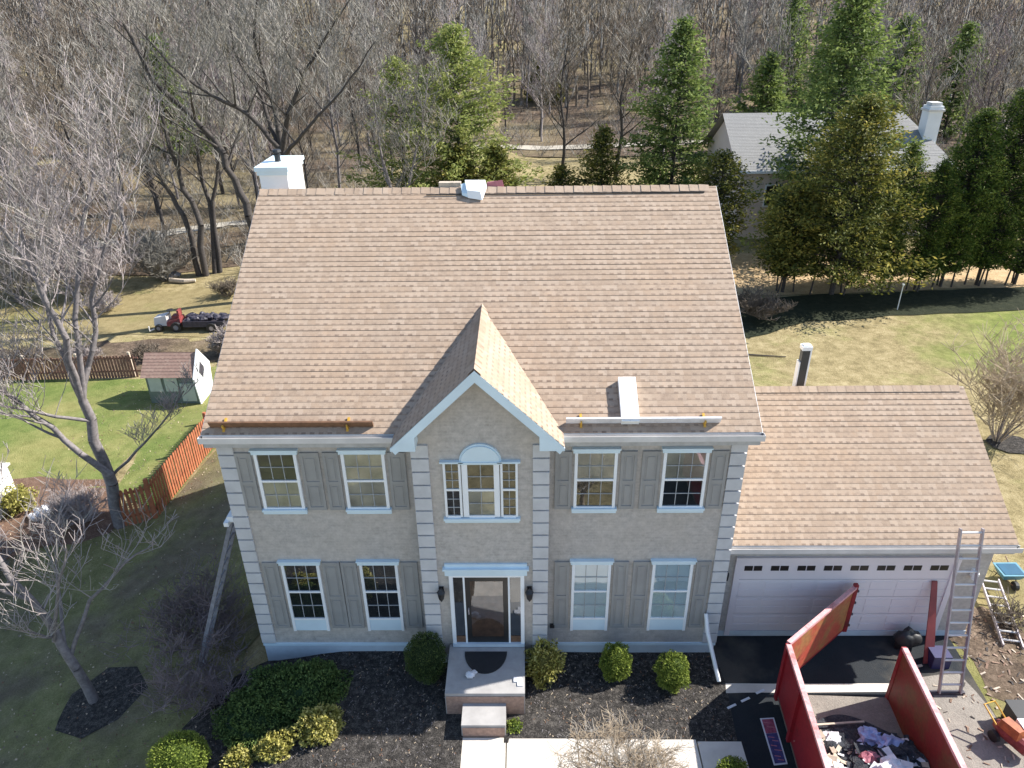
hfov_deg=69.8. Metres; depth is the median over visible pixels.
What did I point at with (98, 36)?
woodland tree
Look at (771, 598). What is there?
garage door
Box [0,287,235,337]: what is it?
dry lawn
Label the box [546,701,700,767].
ornamental tree
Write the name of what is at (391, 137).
bare tree
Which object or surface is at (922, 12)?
woodland tree
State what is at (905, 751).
shingle scraps
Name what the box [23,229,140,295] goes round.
bare bush
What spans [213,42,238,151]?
woodland tree
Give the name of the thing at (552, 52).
woodland tree
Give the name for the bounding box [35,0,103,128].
woodland tree
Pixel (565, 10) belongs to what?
woodland tree
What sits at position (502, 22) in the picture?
woodland tree
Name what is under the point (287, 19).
woodland tree
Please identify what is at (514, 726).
weed patch
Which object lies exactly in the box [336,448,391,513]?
window
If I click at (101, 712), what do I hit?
tree ring
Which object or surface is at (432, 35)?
woodland tree
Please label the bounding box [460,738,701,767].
walkway
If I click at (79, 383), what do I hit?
bare tree
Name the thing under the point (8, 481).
garden shed
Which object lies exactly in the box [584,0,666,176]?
bare tree
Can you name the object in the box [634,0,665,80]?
woodland tree
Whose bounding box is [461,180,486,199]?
shingle bundle
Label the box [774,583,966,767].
dumpster
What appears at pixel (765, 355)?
fallen branch
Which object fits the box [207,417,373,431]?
toe board
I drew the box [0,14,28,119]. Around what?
woodland tree
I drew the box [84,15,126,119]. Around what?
woodland tree
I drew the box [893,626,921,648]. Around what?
rubbish bag
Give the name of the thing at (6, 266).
bare bush
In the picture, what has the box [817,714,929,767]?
debris heap
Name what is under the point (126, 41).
woodland tree
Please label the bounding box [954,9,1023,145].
woodland tree
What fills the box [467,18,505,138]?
woodland tree
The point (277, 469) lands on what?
window
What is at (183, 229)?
garden path
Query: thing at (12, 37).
woodland tree
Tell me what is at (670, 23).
woodland tree
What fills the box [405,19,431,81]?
woodland tree
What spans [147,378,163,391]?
door panel
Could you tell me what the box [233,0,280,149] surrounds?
woodland tree
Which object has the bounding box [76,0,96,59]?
woodland tree
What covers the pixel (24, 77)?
woodland tree
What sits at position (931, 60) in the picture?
woodland tree
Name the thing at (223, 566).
extension ladder
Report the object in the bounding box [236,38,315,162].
woodland tree
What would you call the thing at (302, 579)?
window
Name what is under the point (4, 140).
woodland tree
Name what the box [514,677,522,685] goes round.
newspaper
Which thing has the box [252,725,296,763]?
azalea shrub
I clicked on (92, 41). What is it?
woodland tree
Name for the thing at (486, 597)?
front door
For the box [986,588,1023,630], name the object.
bare bush
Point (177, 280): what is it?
fallen log
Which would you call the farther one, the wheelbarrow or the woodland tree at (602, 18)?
the woodland tree at (602, 18)
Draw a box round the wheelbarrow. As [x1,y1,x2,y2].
[992,556,1023,590]
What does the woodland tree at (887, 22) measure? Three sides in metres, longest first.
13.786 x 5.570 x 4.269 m
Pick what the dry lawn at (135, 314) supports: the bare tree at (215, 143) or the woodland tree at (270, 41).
the bare tree at (215, 143)
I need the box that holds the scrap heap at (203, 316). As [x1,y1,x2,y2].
[185,311,228,320]
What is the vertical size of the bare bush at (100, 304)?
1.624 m
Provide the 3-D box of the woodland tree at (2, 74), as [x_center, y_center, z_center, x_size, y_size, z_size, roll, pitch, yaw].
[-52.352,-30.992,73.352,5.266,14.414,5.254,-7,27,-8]
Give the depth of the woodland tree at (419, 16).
111.71 m
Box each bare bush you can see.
[0,223,60,302]
[0,523,20,570]
[4,340,43,368]
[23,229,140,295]
[38,477,107,527]
[71,343,102,364]
[79,282,123,311]
[92,547,253,665]
[103,227,205,281]
[122,338,166,361]
[126,617,257,721]
[204,275,237,296]
[204,323,226,353]
[737,284,797,320]
[935,308,1023,441]
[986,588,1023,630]
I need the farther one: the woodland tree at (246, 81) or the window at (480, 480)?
the woodland tree at (246, 81)
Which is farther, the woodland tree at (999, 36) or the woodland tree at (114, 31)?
the woodland tree at (114, 31)
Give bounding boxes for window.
[248,448,307,513]
[276,559,330,630]
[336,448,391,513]
[355,559,404,630]
[439,460,462,517]
[458,462,501,517]
[497,460,519,517]
[570,559,613,630]
[571,447,621,512]
[646,558,696,630]
[656,446,713,512]
[762,184,781,206]
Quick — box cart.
[182,314,228,331]
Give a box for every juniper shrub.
[210,690,294,754]
[225,661,323,714]
[270,656,353,732]
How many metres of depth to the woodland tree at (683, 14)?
95.39 m
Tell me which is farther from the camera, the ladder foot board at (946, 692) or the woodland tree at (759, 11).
the woodland tree at (759, 11)
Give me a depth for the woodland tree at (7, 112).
49.28 m
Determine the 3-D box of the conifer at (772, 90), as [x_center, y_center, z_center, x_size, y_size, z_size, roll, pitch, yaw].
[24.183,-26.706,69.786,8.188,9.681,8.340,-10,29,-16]
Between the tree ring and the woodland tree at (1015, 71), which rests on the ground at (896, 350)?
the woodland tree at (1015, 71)
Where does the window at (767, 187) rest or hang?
in the neighbour house at (741, 134)
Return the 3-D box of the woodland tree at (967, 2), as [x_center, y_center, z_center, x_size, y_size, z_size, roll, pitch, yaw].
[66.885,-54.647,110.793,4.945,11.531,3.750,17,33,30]
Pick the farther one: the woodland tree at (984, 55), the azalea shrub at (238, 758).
the woodland tree at (984, 55)
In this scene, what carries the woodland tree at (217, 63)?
on the woodland floor
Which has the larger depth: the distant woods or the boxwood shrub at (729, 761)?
the distant woods
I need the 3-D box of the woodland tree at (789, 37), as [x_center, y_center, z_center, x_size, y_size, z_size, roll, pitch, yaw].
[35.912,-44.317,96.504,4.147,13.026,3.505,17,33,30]
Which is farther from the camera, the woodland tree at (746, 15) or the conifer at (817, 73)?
the woodland tree at (746, 15)
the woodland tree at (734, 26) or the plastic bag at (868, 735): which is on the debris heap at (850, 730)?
the plastic bag at (868, 735)
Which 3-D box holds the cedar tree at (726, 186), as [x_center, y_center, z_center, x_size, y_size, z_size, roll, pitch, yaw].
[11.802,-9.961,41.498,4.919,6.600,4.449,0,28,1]
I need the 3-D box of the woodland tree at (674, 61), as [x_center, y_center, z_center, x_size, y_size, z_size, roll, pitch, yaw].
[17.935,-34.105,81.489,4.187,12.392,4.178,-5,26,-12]
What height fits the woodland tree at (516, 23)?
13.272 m
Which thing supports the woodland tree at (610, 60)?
on the woodland floor
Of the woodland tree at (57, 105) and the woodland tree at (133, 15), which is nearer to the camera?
the woodland tree at (57, 105)
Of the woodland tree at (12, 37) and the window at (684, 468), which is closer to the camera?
the window at (684, 468)
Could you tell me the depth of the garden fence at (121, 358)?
33.37 m
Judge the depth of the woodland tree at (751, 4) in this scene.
96.49 m
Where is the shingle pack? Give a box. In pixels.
[928,646,952,668]
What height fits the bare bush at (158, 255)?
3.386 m
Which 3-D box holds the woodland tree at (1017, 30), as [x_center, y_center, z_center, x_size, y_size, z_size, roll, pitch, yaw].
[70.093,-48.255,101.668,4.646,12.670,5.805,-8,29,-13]
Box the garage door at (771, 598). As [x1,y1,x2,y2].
[729,563,953,633]
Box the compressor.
[983,700,1023,755]
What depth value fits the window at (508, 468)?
14.49 m
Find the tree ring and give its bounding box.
[55,666,147,738]
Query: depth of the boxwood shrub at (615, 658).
16.13 m
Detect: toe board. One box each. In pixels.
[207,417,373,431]
[566,413,721,427]
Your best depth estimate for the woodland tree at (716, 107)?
70.11 m
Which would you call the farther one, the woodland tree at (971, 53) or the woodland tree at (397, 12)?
the woodland tree at (397, 12)
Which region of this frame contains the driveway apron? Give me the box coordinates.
[726,683,888,692]
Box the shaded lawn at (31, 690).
[0,451,259,767]
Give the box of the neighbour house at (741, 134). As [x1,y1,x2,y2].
[703,101,959,238]
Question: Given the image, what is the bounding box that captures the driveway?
[713,636,996,767]
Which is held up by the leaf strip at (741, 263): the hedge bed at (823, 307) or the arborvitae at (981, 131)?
the arborvitae at (981, 131)
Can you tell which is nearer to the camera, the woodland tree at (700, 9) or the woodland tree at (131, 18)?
the woodland tree at (131, 18)
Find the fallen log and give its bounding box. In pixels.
[169,278,195,282]
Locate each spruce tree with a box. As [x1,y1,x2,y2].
[610,14,724,185]
[731,0,930,246]
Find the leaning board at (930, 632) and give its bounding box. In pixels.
[923,581,937,663]
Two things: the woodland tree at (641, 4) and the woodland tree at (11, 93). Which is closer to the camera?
the woodland tree at (11, 93)
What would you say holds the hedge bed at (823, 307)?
on the ground at (896, 350)
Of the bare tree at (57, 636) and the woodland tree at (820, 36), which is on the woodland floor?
the woodland tree at (820, 36)
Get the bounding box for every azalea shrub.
[0,482,39,518]
[219,743,256,767]
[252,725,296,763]
[285,702,345,747]
[524,635,565,690]
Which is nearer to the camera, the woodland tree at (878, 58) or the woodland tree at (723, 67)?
the woodland tree at (878, 58)
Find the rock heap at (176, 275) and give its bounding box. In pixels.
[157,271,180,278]
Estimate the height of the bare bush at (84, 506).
1.416 m
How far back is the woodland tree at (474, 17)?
105.86 m
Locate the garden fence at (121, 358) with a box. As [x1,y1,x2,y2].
[0,352,140,380]
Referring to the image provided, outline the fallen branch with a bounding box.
[748,354,785,356]
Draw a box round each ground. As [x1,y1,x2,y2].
[0,0,1023,767]
[948,606,1023,700]
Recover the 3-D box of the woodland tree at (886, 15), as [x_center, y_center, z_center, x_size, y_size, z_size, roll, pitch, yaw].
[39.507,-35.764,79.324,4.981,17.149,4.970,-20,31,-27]
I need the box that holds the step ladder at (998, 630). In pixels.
[982,579,1023,648]
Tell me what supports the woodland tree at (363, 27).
on the woodland floor
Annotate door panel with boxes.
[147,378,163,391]
[163,378,178,391]
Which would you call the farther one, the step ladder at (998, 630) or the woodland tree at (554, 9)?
the woodland tree at (554, 9)
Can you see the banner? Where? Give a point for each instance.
(773, 740)
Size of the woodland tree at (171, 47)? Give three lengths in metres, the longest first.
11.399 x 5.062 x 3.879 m
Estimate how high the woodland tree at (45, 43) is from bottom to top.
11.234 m
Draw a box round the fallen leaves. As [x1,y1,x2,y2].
[0,386,255,767]
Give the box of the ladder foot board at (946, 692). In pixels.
[929,690,964,694]
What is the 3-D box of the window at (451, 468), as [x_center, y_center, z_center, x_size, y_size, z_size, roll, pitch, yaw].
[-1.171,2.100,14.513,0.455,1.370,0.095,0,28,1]
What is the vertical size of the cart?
0.618 m
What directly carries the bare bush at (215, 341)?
on the brown bed at (107, 347)
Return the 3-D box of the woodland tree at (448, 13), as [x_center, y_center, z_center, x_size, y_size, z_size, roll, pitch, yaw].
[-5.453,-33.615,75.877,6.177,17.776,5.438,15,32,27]
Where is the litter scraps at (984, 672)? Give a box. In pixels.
[931,613,1023,767]
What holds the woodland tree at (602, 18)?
on the woodland floor
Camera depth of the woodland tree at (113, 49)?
79.21 m
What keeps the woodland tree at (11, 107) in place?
on the woodland floor
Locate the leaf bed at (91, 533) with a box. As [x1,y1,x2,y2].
[0,476,124,559]
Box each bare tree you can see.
[0,37,204,529]
[0,442,178,704]
[80,0,271,229]
[87,0,253,276]
[96,0,410,155]
[329,28,464,187]
[527,0,650,179]
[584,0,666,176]
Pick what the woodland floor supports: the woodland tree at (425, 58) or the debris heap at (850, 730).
the woodland tree at (425, 58)
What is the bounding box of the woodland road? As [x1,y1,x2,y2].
[462,128,1006,151]
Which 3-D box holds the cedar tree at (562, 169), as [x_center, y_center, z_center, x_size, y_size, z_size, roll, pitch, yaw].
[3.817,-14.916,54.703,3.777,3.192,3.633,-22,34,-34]
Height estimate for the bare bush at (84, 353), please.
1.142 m
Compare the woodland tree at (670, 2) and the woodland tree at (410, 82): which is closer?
the woodland tree at (410, 82)
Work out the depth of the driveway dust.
15.27 m
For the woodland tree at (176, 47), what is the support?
on the woodland floor
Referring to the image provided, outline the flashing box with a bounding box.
[618,377,639,423]
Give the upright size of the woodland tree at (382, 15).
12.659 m
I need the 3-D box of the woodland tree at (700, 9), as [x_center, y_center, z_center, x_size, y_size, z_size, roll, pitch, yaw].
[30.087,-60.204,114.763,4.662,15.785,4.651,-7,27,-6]
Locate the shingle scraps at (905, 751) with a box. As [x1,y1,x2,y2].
[819,730,929,767]
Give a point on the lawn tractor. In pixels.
(175, 320)
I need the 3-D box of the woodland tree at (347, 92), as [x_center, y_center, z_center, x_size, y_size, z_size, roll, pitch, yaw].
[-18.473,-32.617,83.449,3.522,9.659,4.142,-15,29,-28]
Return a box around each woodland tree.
[0,2,20,113]
[0,3,30,93]
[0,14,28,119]
[0,19,77,166]
[0,26,19,129]
[0,36,33,134]
[0,40,10,141]
[0,46,26,189]
[0,67,18,149]
[0,73,48,239]
[0,74,40,217]
[4,32,66,154]
[5,5,40,63]
[6,31,103,200]
[16,0,69,101]
[30,12,67,91]
[34,0,65,39]
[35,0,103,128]
[36,26,146,244]
[49,27,96,158]
[53,0,87,102]
[57,48,119,214]
[66,0,105,79]
[68,52,130,190]
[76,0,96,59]
[76,16,112,93]
[78,0,108,84]
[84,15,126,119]
[94,0,138,106]
[97,65,177,237]
[101,90,177,214]
[105,38,138,105]
[110,0,144,58]
[110,8,140,81]
[114,21,194,199]
[118,0,145,50]
[133,0,172,63]
[133,32,195,142]
[152,0,172,40]
[157,0,238,193]
[159,27,188,118]
[161,24,192,97]
[165,31,200,125]
[188,44,245,207]
[189,3,224,106]
[197,0,274,193]
[201,17,227,118]
[209,1,274,200]
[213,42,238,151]
[218,7,268,160]
[222,2,274,127]
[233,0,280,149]
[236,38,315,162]
[237,27,275,129]
[248,0,314,154]
[256,2,289,85]
[268,85,323,187]
[270,0,303,45]
[271,2,306,130]
[273,38,322,146]
[285,65,330,164]
[298,0,322,56]
[299,18,362,187]
[304,0,333,106]
[309,0,372,170]
[314,17,342,145]
[315,0,348,48]
[316,33,341,117]
[320,0,379,153]
[335,53,366,135]
[337,30,390,178]
[344,0,392,136]
[360,0,394,106]
[362,14,422,169]
[366,12,395,114]
[376,1,396,52]
[379,0,406,41]
[383,48,412,128]
[390,47,428,131]
[404,0,430,57]
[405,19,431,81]
[420,24,449,133]
[421,0,455,58]
[421,10,438,79]
[423,0,486,122]
[424,0,439,35]
[458,0,477,54]
[464,0,486,73]
[466,6,496,117]
[466,29,493,89]
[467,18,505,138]
[480,0,497,36]
[486,0,514,74]
[487,50,517,130]
[499,0,520,38]
[505,0,521,57]
[509,5,531,93]
[518,0,556,141]
[518,2,541,105]
[519,5,562,136]
[537,14,567,113]
[540,0,565,50]
[548,13,587,126]
[560,0,576,43]
[589,1,611,75]
[594,0,616,43]
[603,35,621,80]
[604,1,650,104]
[614,0,654,91]
[616,0,632,83]
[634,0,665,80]
[634,0,695,151]
[640,21,668,103]
[647,0,672,43]
[649,0,700,117]
[657,26,683,125]
[673,0,695,86]
[694,0,714,36]
[697,37,727,108]
[701,71,735,129]
[707,45,737,117]
[721,13,757,112]
[724,0,742,66]
[726,0,765,110]
[728,0,767,92]
[729,0,763,81]
[738,0,805,111]
[743,0,771,41]
[746,0,787,74]
[746,44,769,112]
[750,24,810,111]
[760,0,778,42]
[774,0,798,70]
[776,0,813,81]
[801,2,838,90]
[853,11,897,96]
[859,0,905,89]
[871,2,900,81]
[872,0,940,110]
[890,24,974,126]
[897,0,919,33]
[900,17,957,121]
[912,0,932,57]
[912,0,945,56]
[924,6,970,98]
[929,0,972,73]
[947,0,977,57]
[948,15,990,116]
[949,14,1018,143]
[953,26,1022,172]
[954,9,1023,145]
[957,0,1023,118]
[972,0,994,49]
[975,28,1023,136]
[984,0,1004,46]
[1002,0,1023,71]
[1009,49,1023,107]
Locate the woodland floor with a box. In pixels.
[0,0,1023,274]
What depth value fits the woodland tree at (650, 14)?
106.31 m
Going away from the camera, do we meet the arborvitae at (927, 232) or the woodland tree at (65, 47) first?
the arborvitae at (927, 232)
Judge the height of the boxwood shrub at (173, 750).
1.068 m
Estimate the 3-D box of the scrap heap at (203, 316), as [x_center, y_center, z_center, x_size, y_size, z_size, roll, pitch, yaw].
[-15.906,-3.509,38.315,2.406,0.459,0.927,0,28,1]
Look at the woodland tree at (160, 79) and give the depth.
72.29 m
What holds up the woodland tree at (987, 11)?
on the woodland floor
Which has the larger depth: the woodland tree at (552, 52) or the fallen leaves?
the woodland tree at (552, 52)
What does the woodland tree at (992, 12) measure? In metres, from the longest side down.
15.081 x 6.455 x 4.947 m
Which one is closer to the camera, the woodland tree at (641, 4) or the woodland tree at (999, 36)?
the woodland tree at (999, 36)
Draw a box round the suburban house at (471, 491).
[197,149,1023,737]
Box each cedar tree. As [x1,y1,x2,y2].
[430,138,481,186]
[472,141,522,186]
[541,163,578,185]
[551,123,636,185]
[681,148,771,259]
[744,88,956,296]
[748,179,847,292]
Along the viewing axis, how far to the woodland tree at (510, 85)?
79.97 m
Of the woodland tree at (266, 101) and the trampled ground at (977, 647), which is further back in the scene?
the woodland tree at (266, 101)
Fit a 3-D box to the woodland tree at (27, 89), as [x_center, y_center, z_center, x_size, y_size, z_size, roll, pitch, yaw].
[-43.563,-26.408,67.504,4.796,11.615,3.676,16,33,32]
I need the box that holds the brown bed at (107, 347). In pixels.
[0,338,219,376]
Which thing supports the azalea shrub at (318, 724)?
on the mulch bed at (446, 734)
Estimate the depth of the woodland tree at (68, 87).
51.06 m
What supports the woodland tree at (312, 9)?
on the woodland floor
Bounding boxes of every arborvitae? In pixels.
[843,158,888,279]
[865,138,936,290]
[893,156,966,291]
[922,106,1017,286]
[956,87,1023,285]
[990,152,1023,284]
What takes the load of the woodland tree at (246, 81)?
on the woodland floor
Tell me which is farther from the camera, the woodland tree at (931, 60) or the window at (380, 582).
the woodland tree at (931, 60)
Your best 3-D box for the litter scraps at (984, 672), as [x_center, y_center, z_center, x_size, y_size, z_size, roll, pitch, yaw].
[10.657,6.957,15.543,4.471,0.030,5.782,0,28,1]
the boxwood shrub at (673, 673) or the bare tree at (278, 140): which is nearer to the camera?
the boxwood shrub at (673, 673)
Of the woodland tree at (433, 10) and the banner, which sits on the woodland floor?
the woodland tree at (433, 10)
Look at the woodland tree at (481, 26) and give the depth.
82.11 m
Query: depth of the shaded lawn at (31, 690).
19.59 m
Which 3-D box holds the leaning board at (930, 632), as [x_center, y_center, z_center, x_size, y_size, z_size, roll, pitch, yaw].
[9.495,5.413,16.653,0.260,1.750,0.800,0,28,1]
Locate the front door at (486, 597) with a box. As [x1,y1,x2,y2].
[464,577,508,641]
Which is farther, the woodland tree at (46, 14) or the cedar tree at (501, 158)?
the woodland tree at (46, 14)
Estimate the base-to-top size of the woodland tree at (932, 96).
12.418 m
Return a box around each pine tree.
[335,55,451,187]
[350,21,553,187]
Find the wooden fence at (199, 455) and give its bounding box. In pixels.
[110,412,212,525]
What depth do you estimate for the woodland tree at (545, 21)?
76.88 m
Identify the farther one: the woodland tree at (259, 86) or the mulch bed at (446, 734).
the woodland tree at (259, 86)
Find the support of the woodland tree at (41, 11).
on the woodland floor
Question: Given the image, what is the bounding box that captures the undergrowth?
[0,59,1023,273]
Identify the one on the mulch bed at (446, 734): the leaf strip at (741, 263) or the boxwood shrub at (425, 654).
the boxwood shrub at (425, 654)
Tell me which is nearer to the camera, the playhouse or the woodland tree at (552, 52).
the playhouse
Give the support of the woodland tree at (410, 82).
on the woodland floor
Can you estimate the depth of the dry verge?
18.35 m
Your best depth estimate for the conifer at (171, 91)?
69.85 m
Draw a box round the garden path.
[85,220,246,248]
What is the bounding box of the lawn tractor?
[148,308,184,331]
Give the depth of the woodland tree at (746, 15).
88.61 m
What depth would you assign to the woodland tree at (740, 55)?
87.13 m
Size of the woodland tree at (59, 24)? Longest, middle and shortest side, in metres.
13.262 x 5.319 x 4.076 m
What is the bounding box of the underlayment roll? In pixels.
[439,181,460,186]
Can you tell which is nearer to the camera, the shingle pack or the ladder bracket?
the ladder bracket
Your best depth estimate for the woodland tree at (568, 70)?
83.39 m
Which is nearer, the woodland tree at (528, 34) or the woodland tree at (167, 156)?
the woodland tree at (167, 156)
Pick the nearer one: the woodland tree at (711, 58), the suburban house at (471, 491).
the suburban house at (471, 491)
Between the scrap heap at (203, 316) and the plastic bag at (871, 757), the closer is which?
the plastic bag at (871, 757)
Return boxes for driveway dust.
[922,674,1023,767]
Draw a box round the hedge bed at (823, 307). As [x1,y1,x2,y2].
[739,287,1023,337]
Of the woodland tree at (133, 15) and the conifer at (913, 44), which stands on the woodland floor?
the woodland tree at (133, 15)
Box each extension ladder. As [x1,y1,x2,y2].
[194,522,235,678]
[937,528,984,693]
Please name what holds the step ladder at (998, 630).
on the dry verge
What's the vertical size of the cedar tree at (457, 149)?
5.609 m
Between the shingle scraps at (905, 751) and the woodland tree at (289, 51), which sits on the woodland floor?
the woodland tree at (289, 51)
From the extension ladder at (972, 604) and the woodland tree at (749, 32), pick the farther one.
the woodland tree at (749, 32)
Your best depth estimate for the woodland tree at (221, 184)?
56.53 m
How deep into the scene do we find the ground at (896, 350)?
32.73 m
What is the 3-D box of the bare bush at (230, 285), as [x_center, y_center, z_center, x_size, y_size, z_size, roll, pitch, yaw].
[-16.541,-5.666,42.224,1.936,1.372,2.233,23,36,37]
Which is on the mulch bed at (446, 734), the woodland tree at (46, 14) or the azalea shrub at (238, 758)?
the azalea shrub at (238, 758)
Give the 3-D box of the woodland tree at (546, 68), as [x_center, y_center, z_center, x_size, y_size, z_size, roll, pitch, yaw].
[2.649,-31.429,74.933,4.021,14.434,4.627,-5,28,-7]
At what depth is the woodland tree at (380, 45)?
84.68 m
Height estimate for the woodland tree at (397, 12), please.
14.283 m
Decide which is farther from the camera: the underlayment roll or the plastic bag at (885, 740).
the underlayment roll
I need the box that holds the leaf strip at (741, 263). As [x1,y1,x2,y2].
[729,251,1023,295]
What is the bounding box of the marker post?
[897,284,904,309]
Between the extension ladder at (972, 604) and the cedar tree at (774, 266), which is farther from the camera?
the cedar tree at (774, 266)
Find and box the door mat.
[465,651,506,673]
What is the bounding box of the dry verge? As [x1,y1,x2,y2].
[951,545,1023,719]
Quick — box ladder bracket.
[223,510,232,526]
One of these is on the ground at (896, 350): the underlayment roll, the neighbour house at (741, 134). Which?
the neighbour house at (741, 134)
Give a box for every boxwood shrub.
[145,729,211,767]
[403,631,447,684]
[598,641,633,682]
[652,649,690,693]
[715,755,748,767]
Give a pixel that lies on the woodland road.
(529, 147)
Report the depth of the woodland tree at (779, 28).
66.94 m
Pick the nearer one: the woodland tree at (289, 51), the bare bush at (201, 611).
the bare bush at (201, 611)
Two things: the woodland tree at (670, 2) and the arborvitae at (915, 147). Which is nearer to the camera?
the arborvitae at (915, 147)
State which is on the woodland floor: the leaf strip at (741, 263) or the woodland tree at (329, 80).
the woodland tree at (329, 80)
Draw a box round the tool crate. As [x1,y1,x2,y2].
[1001,700,1023,721]
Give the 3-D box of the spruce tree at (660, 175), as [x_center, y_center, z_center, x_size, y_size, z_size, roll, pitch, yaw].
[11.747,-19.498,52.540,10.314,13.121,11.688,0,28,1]
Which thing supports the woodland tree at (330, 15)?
on the woodland floor
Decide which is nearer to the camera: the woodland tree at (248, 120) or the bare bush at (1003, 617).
the bare bush at (1003, 617)
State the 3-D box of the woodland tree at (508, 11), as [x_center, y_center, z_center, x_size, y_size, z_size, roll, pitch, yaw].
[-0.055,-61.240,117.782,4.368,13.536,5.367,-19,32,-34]
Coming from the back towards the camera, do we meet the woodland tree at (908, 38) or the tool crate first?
the woodland tree at (908, 38)
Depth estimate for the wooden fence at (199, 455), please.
24.84 m
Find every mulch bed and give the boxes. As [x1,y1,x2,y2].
[181,651,462,767]
[504,652,736,744]
[986,434,1023,453]
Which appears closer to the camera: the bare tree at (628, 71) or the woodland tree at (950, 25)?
the bare tree at (628, 71)
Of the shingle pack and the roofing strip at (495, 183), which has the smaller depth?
the shingle pack
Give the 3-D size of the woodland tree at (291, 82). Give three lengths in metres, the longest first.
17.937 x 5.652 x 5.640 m
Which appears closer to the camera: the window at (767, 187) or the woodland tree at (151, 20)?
the window at (767, 187)
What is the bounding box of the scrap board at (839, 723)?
[817,720,864,725]
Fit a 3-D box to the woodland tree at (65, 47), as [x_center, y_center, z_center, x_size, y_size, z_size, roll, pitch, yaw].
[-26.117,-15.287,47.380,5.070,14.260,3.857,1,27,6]
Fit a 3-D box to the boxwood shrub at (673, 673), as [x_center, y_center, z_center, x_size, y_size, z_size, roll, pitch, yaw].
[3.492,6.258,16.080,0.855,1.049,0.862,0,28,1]
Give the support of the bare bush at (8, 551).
on the leaf bed at (91, 533)
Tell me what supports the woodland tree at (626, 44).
on the woodland floor
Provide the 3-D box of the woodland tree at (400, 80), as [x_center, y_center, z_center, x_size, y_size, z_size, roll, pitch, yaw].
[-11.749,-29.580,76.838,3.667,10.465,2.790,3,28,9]
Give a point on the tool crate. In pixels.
(1013, 710)
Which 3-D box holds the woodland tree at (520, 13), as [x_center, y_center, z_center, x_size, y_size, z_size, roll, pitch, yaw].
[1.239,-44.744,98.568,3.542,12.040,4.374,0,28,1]
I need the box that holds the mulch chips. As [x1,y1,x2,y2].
[201,650,733,767]
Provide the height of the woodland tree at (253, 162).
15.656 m
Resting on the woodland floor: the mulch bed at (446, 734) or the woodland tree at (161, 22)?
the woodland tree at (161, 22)
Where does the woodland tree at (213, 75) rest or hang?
on the woodland floor
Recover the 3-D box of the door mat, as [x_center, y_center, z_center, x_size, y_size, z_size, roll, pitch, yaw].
[-0.581,6.097,16.054,0.940,0.014,0.600,0,28,1]
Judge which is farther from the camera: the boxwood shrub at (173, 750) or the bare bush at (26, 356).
the bare bush at (26, 356)
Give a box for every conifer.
[133,32,219,156]
[515,55,571,103]
[720,48,796,112]
[738,0,815,112]
[787,15,869,111]
[862,12,935,143]
[914,20,998,141]
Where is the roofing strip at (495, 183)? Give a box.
[487,180,503,186]
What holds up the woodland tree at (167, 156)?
on the woodland floor
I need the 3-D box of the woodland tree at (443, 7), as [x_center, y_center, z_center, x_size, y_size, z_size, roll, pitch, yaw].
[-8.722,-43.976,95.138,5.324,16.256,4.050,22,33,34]
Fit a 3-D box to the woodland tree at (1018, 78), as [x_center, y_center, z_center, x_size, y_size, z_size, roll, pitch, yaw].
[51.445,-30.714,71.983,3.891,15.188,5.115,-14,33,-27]
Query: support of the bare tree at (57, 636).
on the tree ring
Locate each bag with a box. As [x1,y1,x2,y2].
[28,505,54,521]
[465,670,477,678]
[857,725,880,745]
[858,751,879,763]
[876,733,903,749]
[876,758,908,767]
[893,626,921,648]
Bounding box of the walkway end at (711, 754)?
[697,742,748,767]
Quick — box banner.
[760,717,787,764]
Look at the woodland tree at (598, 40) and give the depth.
105.11 m
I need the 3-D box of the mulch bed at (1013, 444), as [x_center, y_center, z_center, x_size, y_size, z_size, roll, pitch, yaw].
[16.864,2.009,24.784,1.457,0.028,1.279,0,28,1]
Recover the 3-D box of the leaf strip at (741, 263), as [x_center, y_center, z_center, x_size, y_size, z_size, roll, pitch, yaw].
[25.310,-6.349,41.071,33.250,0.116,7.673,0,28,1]
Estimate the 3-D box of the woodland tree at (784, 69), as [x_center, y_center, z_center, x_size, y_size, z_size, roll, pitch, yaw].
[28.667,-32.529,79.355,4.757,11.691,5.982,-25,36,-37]
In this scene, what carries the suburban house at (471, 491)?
on the ground at (896, 350)
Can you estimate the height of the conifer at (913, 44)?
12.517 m
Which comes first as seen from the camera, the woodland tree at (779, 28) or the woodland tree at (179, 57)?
the woodland tree at (779, 28)
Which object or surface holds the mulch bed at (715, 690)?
on the ground at (896, 350)
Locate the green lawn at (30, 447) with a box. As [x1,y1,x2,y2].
[0,366,216,509]
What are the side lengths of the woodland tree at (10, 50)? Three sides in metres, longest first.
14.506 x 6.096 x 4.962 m
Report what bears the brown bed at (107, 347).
on the ground at (896, 350)
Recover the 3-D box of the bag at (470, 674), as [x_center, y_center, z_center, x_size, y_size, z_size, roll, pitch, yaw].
[-0.866,6.216,15.724,0.261,0.152,0.194,-21,34,-33]
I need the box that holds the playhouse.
[140,349,212,403]
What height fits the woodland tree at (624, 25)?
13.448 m
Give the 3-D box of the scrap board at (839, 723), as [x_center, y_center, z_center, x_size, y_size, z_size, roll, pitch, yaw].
[6.547,6.864,14.828,1.160,0.061,0.040,-2,28,-2]
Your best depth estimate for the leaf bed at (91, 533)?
24.28 m
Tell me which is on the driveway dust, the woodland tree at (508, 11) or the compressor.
the compressor
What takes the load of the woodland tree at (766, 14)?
on the woodland floor
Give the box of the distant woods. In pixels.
[0,0,1023,112]
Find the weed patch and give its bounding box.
[506,717,522,733]
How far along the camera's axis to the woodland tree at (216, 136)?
53.59 m

